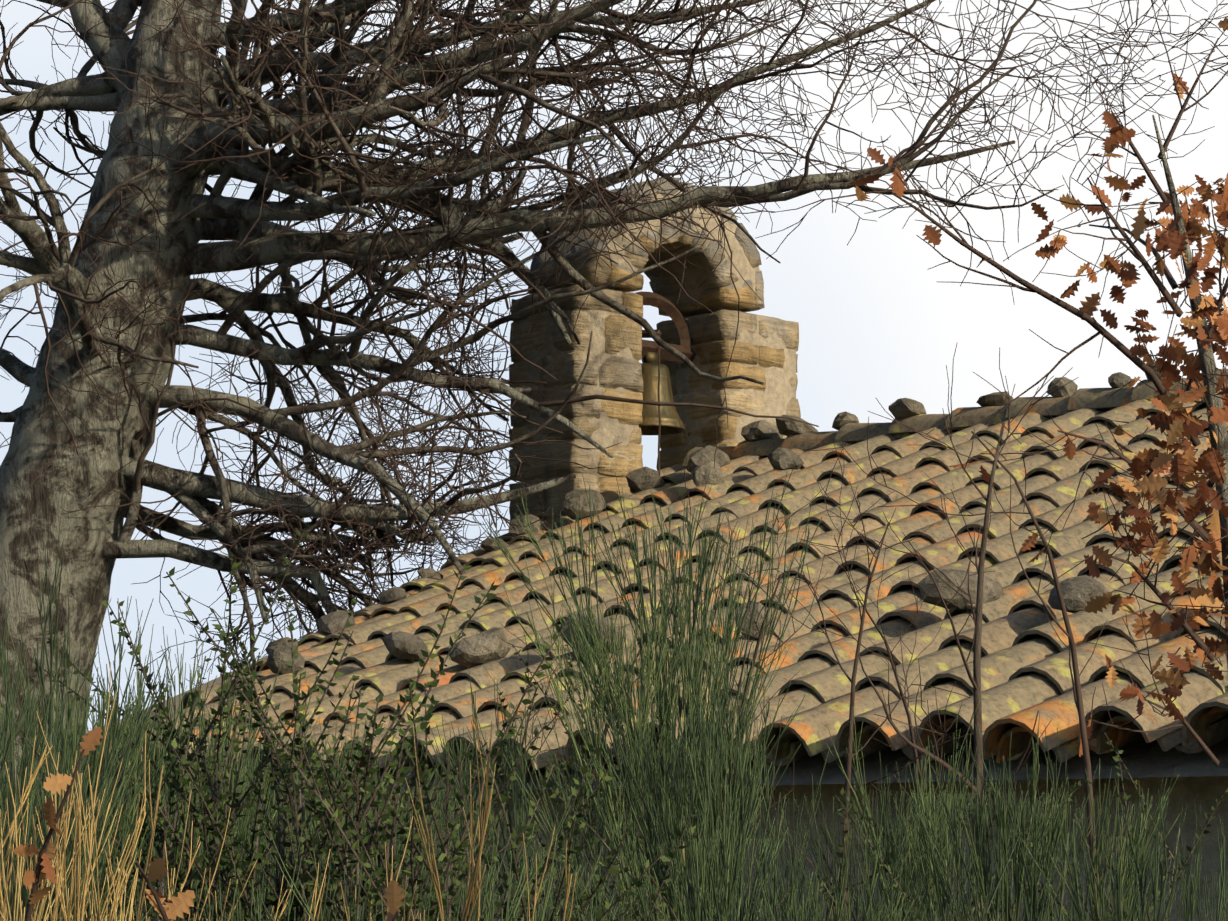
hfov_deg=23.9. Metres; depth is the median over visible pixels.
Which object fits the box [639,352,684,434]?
bell
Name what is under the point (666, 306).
iron bell yoke
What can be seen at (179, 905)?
oak
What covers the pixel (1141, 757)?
roof deck
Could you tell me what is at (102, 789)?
broom shrubs
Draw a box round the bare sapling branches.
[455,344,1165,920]
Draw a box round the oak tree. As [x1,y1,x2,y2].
[0,0,1227,767]
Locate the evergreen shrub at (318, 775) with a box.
[0,522,1227,920]
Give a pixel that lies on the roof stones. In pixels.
(488, 646)
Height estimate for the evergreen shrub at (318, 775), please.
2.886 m
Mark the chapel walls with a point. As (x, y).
(1189, 791)
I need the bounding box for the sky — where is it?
[0,0,1227,731]
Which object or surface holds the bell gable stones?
on the chapel walls
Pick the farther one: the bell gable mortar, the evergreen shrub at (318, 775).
the bell gable mortar
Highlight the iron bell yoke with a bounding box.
[636,291,696,475]
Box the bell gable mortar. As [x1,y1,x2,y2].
[513,186,795,519]
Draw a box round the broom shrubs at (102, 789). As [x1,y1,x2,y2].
[0,455,1227,920]
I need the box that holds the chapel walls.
[4,776,1227,920]
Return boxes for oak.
[13,727,405,920]
[836,0,1227,765]
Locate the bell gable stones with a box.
[508,177,800,522]
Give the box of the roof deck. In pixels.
[4,656,1227,800]
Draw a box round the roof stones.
[130,364,1178,728]
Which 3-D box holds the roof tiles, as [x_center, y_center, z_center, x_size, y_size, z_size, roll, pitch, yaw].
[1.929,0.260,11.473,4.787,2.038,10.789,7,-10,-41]
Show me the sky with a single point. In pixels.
(874, 322)
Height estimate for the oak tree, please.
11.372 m
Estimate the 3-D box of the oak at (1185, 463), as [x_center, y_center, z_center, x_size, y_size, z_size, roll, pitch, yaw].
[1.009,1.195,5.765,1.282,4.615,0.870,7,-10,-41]
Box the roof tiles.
[80,369,1227,780]

